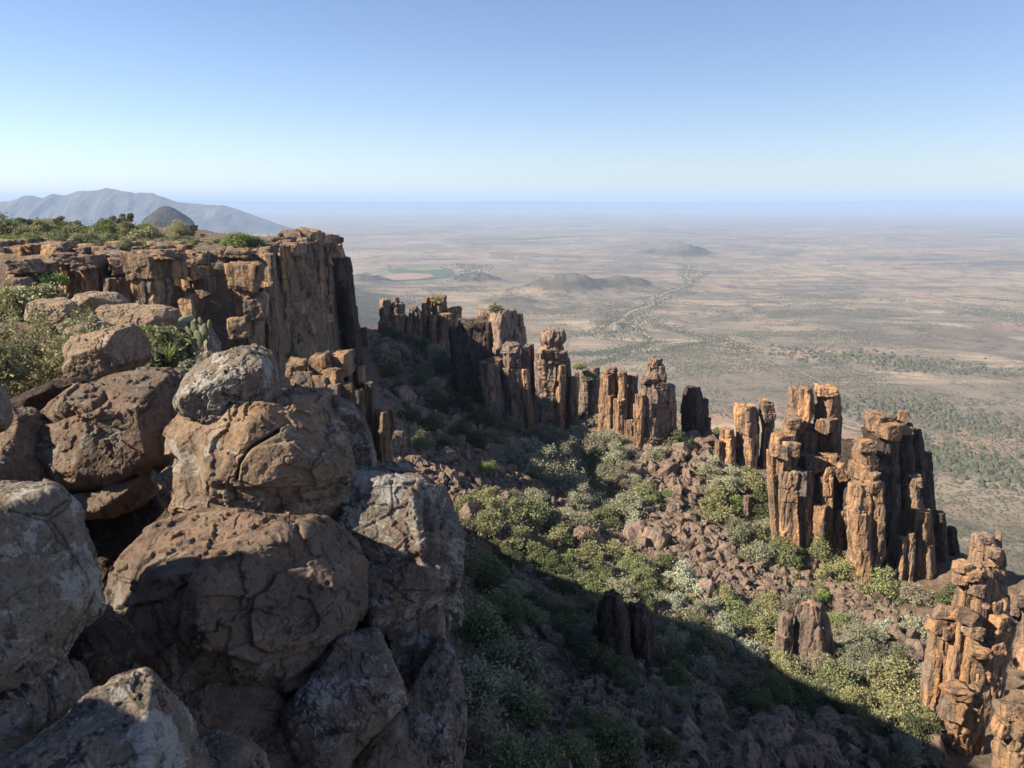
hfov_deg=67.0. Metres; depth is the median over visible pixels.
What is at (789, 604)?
bush
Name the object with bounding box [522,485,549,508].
bush
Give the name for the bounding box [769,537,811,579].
bush
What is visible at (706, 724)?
rock
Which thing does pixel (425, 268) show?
pale field
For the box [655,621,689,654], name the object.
bush
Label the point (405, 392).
rock
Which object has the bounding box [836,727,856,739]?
rock
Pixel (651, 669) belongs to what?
rock
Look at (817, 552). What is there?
bush
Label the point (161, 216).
dome hill
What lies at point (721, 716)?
bush
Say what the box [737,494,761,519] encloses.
standing stone
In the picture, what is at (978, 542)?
rock
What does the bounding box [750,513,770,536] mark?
bush
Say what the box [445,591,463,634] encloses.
boulder
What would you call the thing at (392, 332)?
bush
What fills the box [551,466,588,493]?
bush
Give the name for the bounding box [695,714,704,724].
rock
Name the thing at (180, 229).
bush
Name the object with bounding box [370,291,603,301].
dirt track
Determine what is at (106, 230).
bush
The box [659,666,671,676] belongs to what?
rock
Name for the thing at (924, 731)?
bush
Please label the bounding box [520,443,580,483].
bush
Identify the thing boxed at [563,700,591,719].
bush
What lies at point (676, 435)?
bush
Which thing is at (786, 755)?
rock
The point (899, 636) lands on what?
rock
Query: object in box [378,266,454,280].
crop field
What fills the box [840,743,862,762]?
rock
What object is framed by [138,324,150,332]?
bush
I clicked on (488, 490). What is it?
bush
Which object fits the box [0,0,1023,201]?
sky
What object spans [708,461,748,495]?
bush
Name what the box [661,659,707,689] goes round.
bush
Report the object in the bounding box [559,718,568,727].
rock
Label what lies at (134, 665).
boulder
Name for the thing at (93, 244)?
bush
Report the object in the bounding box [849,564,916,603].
bush
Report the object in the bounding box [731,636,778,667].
bush
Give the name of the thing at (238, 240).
bush
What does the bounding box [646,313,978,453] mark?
dirt track
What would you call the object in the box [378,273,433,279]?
ploughed field
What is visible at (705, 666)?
bush
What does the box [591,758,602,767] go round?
rock
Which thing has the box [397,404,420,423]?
bush
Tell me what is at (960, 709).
rock tower
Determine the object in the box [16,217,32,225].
tree
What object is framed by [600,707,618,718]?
rock
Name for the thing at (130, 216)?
tree
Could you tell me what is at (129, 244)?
bush
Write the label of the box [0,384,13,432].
boulder
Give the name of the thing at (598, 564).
bush
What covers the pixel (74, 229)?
bush
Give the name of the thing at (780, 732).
rock
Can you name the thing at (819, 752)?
rock
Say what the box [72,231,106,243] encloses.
bush
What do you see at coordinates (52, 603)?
boulder
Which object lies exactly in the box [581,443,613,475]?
bush
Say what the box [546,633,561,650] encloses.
bush
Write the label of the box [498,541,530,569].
bush
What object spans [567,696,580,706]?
rock
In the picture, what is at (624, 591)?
bush
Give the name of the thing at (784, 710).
rock
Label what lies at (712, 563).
rock
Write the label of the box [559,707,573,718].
rock
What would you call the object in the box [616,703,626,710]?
rock
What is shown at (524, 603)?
bush
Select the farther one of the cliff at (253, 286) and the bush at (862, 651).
the cliff at (253, 286)
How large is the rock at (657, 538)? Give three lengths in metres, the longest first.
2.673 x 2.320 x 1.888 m
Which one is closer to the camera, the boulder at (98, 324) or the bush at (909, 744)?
the boulder at (98, 324)
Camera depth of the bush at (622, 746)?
33.20 m
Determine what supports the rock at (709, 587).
on the ground at (734, 252)
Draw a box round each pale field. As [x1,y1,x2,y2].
[367,271,392,276]
[405,266,442,270]
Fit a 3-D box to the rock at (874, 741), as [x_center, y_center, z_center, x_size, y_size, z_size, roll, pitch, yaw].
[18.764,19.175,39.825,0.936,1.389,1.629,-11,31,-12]
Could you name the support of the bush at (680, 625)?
on the ground at (734, 252)
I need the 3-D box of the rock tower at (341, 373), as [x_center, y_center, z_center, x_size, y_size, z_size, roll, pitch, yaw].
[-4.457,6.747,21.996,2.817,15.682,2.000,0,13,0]
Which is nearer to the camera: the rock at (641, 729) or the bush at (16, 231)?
the rock at (641, 729)
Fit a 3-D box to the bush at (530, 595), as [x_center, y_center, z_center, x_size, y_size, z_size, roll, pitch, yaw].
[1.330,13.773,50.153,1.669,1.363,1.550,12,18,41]
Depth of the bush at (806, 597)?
58.42 m
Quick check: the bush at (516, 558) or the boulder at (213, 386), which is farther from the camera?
the bush at (516, 558)
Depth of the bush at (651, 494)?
71.48 m
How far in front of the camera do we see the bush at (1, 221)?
87.52 m
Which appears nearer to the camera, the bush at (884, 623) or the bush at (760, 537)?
the bush at (884, 623)
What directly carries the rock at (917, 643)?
on the ground at (734, 252)
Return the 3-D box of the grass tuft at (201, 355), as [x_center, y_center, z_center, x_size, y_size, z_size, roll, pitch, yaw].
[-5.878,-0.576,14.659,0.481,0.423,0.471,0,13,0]
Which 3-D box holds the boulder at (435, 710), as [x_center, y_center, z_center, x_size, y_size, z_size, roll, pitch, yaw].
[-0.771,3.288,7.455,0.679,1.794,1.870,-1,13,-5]
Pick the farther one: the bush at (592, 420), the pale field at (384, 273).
the pale field at (384, 273)
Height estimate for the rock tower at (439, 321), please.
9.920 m
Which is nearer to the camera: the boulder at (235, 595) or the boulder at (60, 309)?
the boulder at (235, 595)
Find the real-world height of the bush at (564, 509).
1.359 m
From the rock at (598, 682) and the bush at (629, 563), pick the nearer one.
the rock at (598, 682)
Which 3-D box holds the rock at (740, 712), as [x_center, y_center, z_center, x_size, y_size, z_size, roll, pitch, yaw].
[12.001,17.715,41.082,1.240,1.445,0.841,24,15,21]
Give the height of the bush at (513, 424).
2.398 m
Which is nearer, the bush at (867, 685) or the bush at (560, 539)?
the bush at (867, 685)
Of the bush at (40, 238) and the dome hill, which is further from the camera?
the dome hill
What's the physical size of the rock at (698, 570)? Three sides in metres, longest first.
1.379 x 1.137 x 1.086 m
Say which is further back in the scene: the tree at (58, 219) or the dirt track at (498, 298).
the dirt track at (498, 298)
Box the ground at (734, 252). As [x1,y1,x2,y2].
[0,210,1023,767]
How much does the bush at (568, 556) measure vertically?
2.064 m
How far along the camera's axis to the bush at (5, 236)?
71.75 m
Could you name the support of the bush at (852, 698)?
on the ground at (734, 252)
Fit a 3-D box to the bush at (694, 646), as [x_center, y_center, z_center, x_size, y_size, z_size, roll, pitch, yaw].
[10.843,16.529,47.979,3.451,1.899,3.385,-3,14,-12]
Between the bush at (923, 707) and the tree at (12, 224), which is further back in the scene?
the tree at (12, 224)
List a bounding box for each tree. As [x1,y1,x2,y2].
[0,221,16,234]
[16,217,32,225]
[52,215,64,228]
[108,216,125,223]
[119,213,133,222]
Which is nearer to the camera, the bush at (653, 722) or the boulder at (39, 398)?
the boulder at (39, 398)
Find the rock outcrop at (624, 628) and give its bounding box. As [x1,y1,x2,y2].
[592,589,659,666]
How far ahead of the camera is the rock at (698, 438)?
83.07 m
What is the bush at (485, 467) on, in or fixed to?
on the ground at (734, 252)
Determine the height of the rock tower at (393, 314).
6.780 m
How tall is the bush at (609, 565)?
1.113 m
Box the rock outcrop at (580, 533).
[572,526,603,548]
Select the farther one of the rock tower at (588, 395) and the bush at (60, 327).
the rock tower at (588, 395)
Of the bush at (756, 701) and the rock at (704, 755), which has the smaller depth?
the rock at (704, 755)
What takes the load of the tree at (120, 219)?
on the ground at (734, 252)
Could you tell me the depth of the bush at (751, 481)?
74.44 m
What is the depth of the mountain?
6268.87 m
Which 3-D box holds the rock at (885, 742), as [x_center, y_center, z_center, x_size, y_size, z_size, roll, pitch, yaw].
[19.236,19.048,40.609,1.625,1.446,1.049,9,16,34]
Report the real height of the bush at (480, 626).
3.907 m
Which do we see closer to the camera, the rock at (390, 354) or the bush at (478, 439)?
the bush at (478, 439)
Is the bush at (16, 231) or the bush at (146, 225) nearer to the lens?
the bush at (16, 231)
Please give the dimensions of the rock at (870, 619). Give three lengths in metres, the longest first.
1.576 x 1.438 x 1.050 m
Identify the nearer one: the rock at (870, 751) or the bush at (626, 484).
the rock at (870, 751)
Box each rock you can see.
[371,343,388,353]
[378,348,400,364]
[392,385,416,403]
[438,446,455,464]
[458,502,479,522]
[524,730,545,742]
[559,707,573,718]
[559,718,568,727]
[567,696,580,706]
[572,688,584,697]
[578,678,593,687]
[584,705,598,713]
[586,686,592,693]
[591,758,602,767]
[595,677,605,689]
[599,673,606,682]
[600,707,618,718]
[605,687,624,695]
[611,691,627,700]
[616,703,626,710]
[623,520,646,541]
[624,708,643,719]
[628,719,637,726]
[631,667,646,685]
[633,465,643,481]
[634,660,643,668]
[634,752,652,767]
[635,726,649,739]
[642,526,667,550]
[642,714,656,721]
[645,666,659,676]
[649,726,672,739]
[652,711,663,720]
[653,704,669,718]
[658,699,675,716]
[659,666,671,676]
[663,685,679,696]
[663,713,702,736]
[666,702,676,711]
[670,485,683,494]
[672,442,690,458]
[673,451,679,461]
[674,759,693,767]
[676,729,693,739]
[676,740,691,758]
[682,735,708,753]
[684,430,706,444]
[684,758,698,767]
[685,708,697,721]
[687,485,708,495]
[690,577,713,600]
[690,753,709,767]
[692,750,710,767]
[693,566,702,574]
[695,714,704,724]
[697,695,725,717]
[698,717,721,734]
[702,428,717,446]
[702,731,716,738]
[707,462,720,476]
[707,560,716,566]
[714,752,728,764]
[715,733,726,749]
[717,542,735,553]
[718,721,732,735]
[719,639,736,658]
[722,552,737,562]
[722,730,752,745]
[727,742,743,761]
[727,756,756,767]
[731,705,750,719]
[736,723,745,730]
[741,741,760,767]
[742,728,753,740]
[745,712,795,747]
[752,718,769,732]
[759,752,770,767]
[760,748,780,767]
[770,705,796,724]
[776,744,796,767]
[777,567,789,576]
[777,715,788,723]
[792,728,839,754]
[792,743,808,767]
[801,758,813,767]
[803,556,818,572]
[803,743,827,767]
[804,749,813,767]
[814,711,842,739]
[815,705,841,722]
[824,753,849,767]
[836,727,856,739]
[839,725,858,740]
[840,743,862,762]
[841,714,859,726]
[845,733,864,752]
[849,703,866,715]
[860,736,867,749]
[862,731,893,753]
[864,615,877,634]
[864,757,880,767]
[866,736,890,765]
[866,748,883,767]
[883,734,901,753]
[886,623,901,640]
[892,631,907,641]
[905,638,924,652]
[906,628,919,638]
[910,660,921,669]
[912,652,924,661]
[918,733,947,766]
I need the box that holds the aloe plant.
[158,340,175,361]
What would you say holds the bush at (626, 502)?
on the ground at (734, 252)
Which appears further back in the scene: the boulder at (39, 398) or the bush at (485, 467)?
the bush at (485, 467)
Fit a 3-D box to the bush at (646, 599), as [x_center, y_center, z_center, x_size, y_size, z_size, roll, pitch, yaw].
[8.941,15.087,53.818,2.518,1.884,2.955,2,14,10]
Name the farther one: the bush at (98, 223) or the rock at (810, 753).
the bush at (98, 223)
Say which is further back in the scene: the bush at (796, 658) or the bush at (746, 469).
the bush at (746, 469)
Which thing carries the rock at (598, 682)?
on the ground at (734, 252)
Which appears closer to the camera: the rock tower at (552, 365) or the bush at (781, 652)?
the bush at (781, 652)
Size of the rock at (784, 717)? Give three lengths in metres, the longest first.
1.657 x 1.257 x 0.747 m
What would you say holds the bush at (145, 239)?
on the ground at (734, 252)
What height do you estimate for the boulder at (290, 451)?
1.870 m
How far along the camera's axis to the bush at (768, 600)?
56.82 m
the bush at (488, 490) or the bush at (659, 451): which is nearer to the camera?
the bush at (488, 490)
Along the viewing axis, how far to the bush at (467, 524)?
56.98 m
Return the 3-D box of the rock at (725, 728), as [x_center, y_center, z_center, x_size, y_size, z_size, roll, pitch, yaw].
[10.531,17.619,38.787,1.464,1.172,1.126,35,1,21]
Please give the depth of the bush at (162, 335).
15.53 m
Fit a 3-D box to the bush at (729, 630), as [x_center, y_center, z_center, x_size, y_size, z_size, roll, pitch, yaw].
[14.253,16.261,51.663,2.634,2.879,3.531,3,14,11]
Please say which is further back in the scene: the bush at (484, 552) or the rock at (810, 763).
the bush at (484, 552)
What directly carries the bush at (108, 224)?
on the ground at (734, 252)
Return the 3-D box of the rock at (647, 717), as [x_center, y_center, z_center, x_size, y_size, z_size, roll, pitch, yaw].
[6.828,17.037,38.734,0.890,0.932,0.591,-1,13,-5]
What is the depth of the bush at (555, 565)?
55.13 m
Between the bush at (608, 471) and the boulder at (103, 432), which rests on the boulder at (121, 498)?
the boulder at (103, 432)
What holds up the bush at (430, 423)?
on the ground at (734, 252)
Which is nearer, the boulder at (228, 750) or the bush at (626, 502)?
the boulder at (228, 750)
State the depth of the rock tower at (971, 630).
42.93 m
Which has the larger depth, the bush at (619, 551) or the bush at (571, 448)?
the bush at (571, 448)
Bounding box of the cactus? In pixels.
[178,315,215,357]
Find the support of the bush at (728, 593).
on the ground at (734, 252)
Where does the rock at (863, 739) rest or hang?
on the ground at (734, 252)
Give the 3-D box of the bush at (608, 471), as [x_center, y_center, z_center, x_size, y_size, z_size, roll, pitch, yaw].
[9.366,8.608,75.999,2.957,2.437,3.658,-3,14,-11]
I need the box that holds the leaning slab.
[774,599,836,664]
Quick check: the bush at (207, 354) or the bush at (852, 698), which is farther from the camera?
the bush at (852, 698)
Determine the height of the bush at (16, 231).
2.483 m
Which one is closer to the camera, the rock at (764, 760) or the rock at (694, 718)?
the rock at (764, 760)
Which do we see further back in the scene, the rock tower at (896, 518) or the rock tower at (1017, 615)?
the rock tower at (896, 518)
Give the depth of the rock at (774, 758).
36.41 m
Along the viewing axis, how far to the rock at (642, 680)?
43.62 m
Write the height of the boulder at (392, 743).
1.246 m
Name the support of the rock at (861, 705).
on the ground at (734, 252)
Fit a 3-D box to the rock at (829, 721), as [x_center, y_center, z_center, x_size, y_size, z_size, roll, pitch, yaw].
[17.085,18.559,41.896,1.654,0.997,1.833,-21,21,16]
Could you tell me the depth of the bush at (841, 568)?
62.51 m
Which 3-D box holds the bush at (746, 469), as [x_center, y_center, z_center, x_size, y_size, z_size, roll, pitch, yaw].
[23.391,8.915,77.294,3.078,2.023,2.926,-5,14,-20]
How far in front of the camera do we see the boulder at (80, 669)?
4.49 m
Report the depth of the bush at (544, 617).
47.66 m
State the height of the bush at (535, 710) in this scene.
2.735 m
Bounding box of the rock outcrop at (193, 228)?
[185,225,204,236]
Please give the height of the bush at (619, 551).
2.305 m
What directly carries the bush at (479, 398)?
on the ground at (734, 252)
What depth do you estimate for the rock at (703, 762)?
35.31 m
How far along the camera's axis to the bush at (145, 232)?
76.02 m
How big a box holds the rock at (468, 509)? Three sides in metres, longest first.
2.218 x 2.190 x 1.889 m
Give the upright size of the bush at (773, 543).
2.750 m
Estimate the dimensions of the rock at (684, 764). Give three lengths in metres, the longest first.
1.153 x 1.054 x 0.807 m
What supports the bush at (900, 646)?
on the ground at (734, 252)
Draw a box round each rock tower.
[119,248,189,305]
[285,349,394,461]
[378,297,405,334]
[404,305,421,339]
[421,294,462,353]
[448,308,526,405]
[478,341,534,428]
[533,327,578,431]
[574,366,599,420]
[597,366,638,435]
[633,356,676,449]
[680,385,710,434]
[715,397,775,468]
[766,383,850,557]
[838,409,959,584]
[919,545,1016,730]
[936,679,984,756]
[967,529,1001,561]
[990,688,1023,767]
[1007,590,1023,670]
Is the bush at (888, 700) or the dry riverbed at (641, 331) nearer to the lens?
the bush at (888, 700)
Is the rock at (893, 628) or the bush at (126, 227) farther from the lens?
the bush at (126, 227)
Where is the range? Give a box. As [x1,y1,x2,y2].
[0,200,1023,209]
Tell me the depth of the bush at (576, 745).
32.39 m
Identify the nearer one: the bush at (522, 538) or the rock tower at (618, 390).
the bush at (522, 538)
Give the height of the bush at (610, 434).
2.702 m
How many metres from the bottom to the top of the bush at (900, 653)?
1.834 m
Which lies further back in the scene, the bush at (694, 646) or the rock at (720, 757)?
the bush at (694, 646)
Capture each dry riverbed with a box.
[582,340,710,352]
[609,266,691,330]
[625,322,655,343]
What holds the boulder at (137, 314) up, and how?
on the ground at (734, 252)
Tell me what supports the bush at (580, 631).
on the ground at (734, 252)
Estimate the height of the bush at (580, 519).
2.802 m
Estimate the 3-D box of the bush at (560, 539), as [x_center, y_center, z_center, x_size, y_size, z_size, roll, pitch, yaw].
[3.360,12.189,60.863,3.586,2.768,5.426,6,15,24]
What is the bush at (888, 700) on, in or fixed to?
on the ground at (734, 252)
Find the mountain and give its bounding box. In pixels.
[0,188,293,233]
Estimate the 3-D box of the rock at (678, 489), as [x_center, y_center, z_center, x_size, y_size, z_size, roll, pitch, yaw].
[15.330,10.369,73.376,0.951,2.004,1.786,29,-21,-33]
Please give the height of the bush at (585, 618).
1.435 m
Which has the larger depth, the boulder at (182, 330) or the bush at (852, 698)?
the bush at (852, 698)
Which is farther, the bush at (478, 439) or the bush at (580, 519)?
the bush at (478, 439)
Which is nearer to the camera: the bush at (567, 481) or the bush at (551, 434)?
the bush at (567, 481)
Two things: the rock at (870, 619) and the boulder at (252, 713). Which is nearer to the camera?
the boulder at (252, 713)
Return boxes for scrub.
[37,220,1010,767]
[354,235,1023,570]
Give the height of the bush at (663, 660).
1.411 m
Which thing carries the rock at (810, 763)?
on the ground at (734, 252)
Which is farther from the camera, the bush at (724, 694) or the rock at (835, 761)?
the bush at (724, 694)
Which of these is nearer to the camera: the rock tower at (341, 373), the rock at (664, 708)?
the rock tower at (341, 373)
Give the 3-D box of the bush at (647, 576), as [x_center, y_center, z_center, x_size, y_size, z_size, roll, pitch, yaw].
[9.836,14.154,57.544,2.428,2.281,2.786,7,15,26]
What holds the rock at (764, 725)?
on the ground at (734, 252)
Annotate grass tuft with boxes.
[77,305,93,320]
[195,348,210,360]
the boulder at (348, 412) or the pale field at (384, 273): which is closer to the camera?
the boulder at (348, 412)
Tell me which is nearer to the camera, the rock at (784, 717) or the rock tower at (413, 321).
the rock at (784, 717)
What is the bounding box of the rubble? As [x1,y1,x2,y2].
[368,334,949,767]
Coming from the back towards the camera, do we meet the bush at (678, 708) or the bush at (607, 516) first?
the bush at (607, 516)
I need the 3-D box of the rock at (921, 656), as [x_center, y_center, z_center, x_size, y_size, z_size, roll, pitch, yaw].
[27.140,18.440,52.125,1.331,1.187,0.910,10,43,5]
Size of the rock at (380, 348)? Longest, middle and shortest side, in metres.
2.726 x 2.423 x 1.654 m
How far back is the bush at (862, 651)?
49.97 m
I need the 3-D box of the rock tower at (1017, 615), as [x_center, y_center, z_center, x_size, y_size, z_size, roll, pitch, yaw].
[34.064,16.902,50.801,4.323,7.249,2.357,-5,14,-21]
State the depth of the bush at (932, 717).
43.31 m
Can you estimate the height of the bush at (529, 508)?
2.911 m
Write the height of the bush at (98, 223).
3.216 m
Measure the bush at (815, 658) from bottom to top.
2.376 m
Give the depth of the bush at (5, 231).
78.47 m
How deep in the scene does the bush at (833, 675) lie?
46.70 m
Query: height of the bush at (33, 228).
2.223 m
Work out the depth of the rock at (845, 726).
41.34 m
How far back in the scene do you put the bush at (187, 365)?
14.75 m
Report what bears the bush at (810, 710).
on the ground at (734, 252)
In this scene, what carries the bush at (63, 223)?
on the ground at (734, 252)
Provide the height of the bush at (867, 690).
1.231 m
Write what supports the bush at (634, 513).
on the ground at (734, 252)
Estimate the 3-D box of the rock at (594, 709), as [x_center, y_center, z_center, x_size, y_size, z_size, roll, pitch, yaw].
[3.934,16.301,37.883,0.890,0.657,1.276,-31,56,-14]
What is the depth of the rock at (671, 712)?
40.33 m
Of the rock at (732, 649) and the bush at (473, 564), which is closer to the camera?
the rock at (732, 649)
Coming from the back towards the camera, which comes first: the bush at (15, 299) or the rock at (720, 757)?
the rock at (720, 757)
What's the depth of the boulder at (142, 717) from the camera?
3.02 m
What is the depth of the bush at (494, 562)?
52.46 m
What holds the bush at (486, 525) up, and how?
on the ground at (734, 252)
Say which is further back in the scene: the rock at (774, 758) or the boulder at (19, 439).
the rock at (774, 758)
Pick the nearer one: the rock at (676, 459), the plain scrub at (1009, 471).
the rock at (676, 459)
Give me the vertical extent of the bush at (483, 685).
3.031 m
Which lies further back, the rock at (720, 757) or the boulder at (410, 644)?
the rock at (720, 757)
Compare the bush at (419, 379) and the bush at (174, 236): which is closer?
the bush at (174, 236)
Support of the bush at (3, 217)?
on the ground at (734, 252)
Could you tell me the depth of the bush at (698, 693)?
41.66 m
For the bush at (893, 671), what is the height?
3.055 m
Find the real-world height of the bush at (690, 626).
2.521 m
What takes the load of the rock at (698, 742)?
on the ground at (734, 252)
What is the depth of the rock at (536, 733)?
33.60 m
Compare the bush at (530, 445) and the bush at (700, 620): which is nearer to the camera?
the bush at (700, 620)
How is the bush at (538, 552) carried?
on the ground at (734, 252)
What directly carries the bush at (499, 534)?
on the ground at (734, 252)
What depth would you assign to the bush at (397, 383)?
94.06 m
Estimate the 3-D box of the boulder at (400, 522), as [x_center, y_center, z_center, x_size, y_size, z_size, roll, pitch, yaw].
[-1.203,1.751,8.215,1.346,2.119,2.236,-2,13,-9]
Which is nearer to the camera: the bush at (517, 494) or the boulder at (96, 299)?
the boulder at (96, 299)
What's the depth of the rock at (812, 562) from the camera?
64.76 m
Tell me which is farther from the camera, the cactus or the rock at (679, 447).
the rock at (679, 447)
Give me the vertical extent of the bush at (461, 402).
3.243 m
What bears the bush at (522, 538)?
on the ground at (734, 252)
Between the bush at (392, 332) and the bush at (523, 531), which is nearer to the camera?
the bush at (523, 531)
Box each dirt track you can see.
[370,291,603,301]
[632,301,1005,306]
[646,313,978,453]
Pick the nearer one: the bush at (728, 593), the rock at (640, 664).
the rock at (640, 664)
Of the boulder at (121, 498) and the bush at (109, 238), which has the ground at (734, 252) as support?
the bush at (109, 238)
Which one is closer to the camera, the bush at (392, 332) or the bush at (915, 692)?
the bush at (915, 692)
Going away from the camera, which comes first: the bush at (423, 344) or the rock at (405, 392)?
the rock at (405, 392)
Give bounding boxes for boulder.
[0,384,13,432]
[0,405,54,481]
[0,479,105,692]
[0,656,85,758]
[0,667,208,767]
[10,376,91,410]
[24,297,78,328]
[34,366,183,492]
[60,322,152,380]
[63,321,114,337]
[67,605,138,687]
[69,658,92,693]
[70,291,128,314]
[70,474,159,520]
[84,496,164,599]
[95,303,185,327]
[103,507,368,698]
[130,661,141,669]
[151,325,195,359]
[151,386,354,518]
[161,367,185,375]
[172,343,283,423]
[177,681,295,767]
[196,323,220,352]
[197,728,270,767]
[280,627,408,767]
[331,394,376,466]
[333,460,464,637]
[351,710,427,767]
[384,606,445,686]
[402,635,467,767]
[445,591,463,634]
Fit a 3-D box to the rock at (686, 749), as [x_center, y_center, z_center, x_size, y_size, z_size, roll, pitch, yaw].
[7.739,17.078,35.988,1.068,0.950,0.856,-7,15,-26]
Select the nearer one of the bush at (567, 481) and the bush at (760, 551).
the bush at (760, 551)
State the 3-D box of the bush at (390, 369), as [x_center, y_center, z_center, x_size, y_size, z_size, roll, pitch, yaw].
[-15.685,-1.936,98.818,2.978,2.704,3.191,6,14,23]
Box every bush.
[0,211,11,226]
[0,219,18,226]
[0,225,11,236]
[0,233,16,238]
[0,278,38,322]
[0,295,111,398]
[0,328,41,395]
[9,222,45,236]
[10,281,69,298]
[14,230,37,238]
[19,224,46,237]
[28,234,46,243]
[29,217,55,233]
[40,213,54,223]
[43,229,74,242]
[44,226,77,238]
[50,220,67,230]
[52,225,88,238]
[53,312,101,334]
[60,219,119,234]
[71,228,82,238]
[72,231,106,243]
[82,238,114,254]
[88,217,116,228]
[97,227,118,240]
[98,231,115,241]
[110,219,143,240]
[112,236,140,251]
[123,225,163,240]
[137,238,152,242]
[138,222,158,232]
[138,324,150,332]
[139,238,147,245]
[143,322,196,367]
[153,236,171,241]
[161,218,196,233]
[164,218,192,237]
[164,233,192,241]
[173,326,197,359]
[173,356,201,372]
[198,350,211,358]
[221,230,255,247]
[247,232,269,248]
[379,324,403,339]
[379,358,404,377]
[390,378,407,392]
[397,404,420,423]
[405,372,430,386]
[407,426,433,451]
[409,337,436,353]
[411,359,434,378]
[415,375,447,397]
[418,410,445,431]
[423,341,449,359]
[424,349,451,372]
[424,392,457,412]
[434,433,464,451]
[445,391,475,410]
[446,417,475,438]
[451,588,513,655]
[454,491,482,512]
[459,515,477,534]
[459,652,536,720]
[463,554,485,573]
[463,623,549,683]
[463,703,520,767]
[464,428,489,448]
[466,406,499,428]
[467,485,527,525]
[468,727,576,767]
[469,485,502,499]
[469,505,505,540]
[472,563,508,594]
[474,392,483,405]
[475,457,498,475]
[476,548,496,559]
[479,552,512,576]
[483,584,514,614]
[485,430,511,443]
[487,603,508,623]
[488,538,516,559]
[493,525,507,537]
[493,684,556,734]
[497,520,540,552]
[497,601,530,638]
[498,415,525,432]
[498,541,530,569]
[499,436,534,466]
[499,487,524,500]
[499,578,528,594]
[500,587,545,621]
[505,493,552,528]
[505,530,531,550]
[505,572,522,582]
[516,434,545,455]
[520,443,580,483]
[521,421,547,442]
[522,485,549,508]
[522,586,543,602]
[523,540,535,555]
[524,538,563,565]
[527,594,560,614]
[530,567,553,580]
[530,597,552,630]
[536,524,576,553]
[537,421,572,447]
[537,612,581,640]
[539,556,577,575]
[541,505,573,533]
[545,435,586,473]
[545,572,579,596]
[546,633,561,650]
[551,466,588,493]
[555,548,587,572]
[556,719,607,767]
[557,502,600,532]
[559,507,574,517]
[561,423,589,440]
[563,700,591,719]
[564,617,591,640]
[564,712,590,731]
[565,482,605,510]
[566,633,614,679]
[568,429,617,454]
[569,567,610,588]
[570,537,615,563]
[574,700,611,727]
[575,572,617,599]
[576,612,593,629]
[576,692,650,767]
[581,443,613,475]
[583,404,598,426]
[584,475,616,496]
[585,551,614,580]
[588,428,626,443]
[589,503,620,527]
[591,461,620,482]
[594,641,626,669]
[596,437,633,466]
[596,562,617,574]
[599,486,648,516]
[605,572,639,605]
[606,538,632,563]
[606,666,639,692]
[609,549,656,574]
[610,457,639,485]
[613,476,640,492]
[614,655,648,679]
[615,509,651,527]
[623,473,652,490]
[624,441,644,459]
[627,681,676,717]
[628,562,660,588]
[630,477,667,506]
[630,586,658,613]
[639,443,668,462]
[639,716,671,736]
[640,726,682,767]
[647,650,679,671]
[647,671,667,691]
[650,576,671,591]
[653,551,678,572]
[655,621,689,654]
[657,488,673,502]
[657,616,690,635]
[659,590,698,612]
[661,424,696,452]
[661,555,710,595]
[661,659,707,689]
[665,616,706,640]
[667,692,698,723]
[669,626,715,661]
[670,649,695,670]
[671,677,721,710]
[671,698,684,714]
[681,650,728,677]
[684,593,695,606]
[684,613,715,629]
[686,598,713,617]
[692,619,729,662]
[693,455,736,479]
[698,484,756,528]
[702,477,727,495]
[703,596,725,613]
[704,700,743,729]
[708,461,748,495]
[709,607,746,644]
[710,685,727,702]
[711,581,737,610]
[718,597,773,632]
[720,513,763,547]
[720,677,765,706]
[724,686,780,716]
[726,491,743,514]
[731,462,760,480]
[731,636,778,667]
[737,535,778,565]
[739,529,768,548]
[739,605,778,648]
[740,471,763,494]
[748,485,769,519]
[748,662,798,705]
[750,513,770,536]
[755,590,783,612]
[759,479,767,494]
[759,641,795,667]
[765,610,780,622]
[766,531,806,553]
[767,648,813,683]
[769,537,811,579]
[776,585,804,616]
[785,673,828,707]
[790,654,805,667]
[791,585,820,602]
[799,647,842,671]
[799,702,817,718]
[801,657,867,692]
[806,534,840,564]
[811,557,862,586]
[813,582,830,602]
[822,686,849,714]
[824,679,874,715]
[830,608,865,623]
[830,609,852,632]
[831,627,847,641]
[833,648,885,687]
[834,618,889,646]
[835,643,859,664]
[844,638,895,667]
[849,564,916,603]
[849,703,907,737]
[857,685,875,703]
[861,654,924,707]
[863,676,880,695]
[864,743,902,767]
[869,688,923,716]
[873,614,892,640]
[878,647,914,667]
[880,705,949,767]
[883,671,920,705]
[886,706,946,737]
[887,577,938,606]
[887,637,920,657]
[888,725,944,767]
[895,709,952,767]
[897,609,928,642]
[916,702,930,713]
[916,708,944,730]
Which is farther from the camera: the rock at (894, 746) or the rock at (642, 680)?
the rock at (642, 680)
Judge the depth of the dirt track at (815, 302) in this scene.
1965.41 m
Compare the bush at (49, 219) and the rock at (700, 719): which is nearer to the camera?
the rock at (700, 719)
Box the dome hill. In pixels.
[141,206,194,226]
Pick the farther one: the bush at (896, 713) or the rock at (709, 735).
the bush at (896, 713)
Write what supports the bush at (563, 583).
on the ground at (734, 252)
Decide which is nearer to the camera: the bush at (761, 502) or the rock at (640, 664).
the rock at (640, 664)
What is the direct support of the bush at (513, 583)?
on the ground at (734, 252)
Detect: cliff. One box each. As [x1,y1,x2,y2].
[0,237,194,315]
[177,227,367,388]

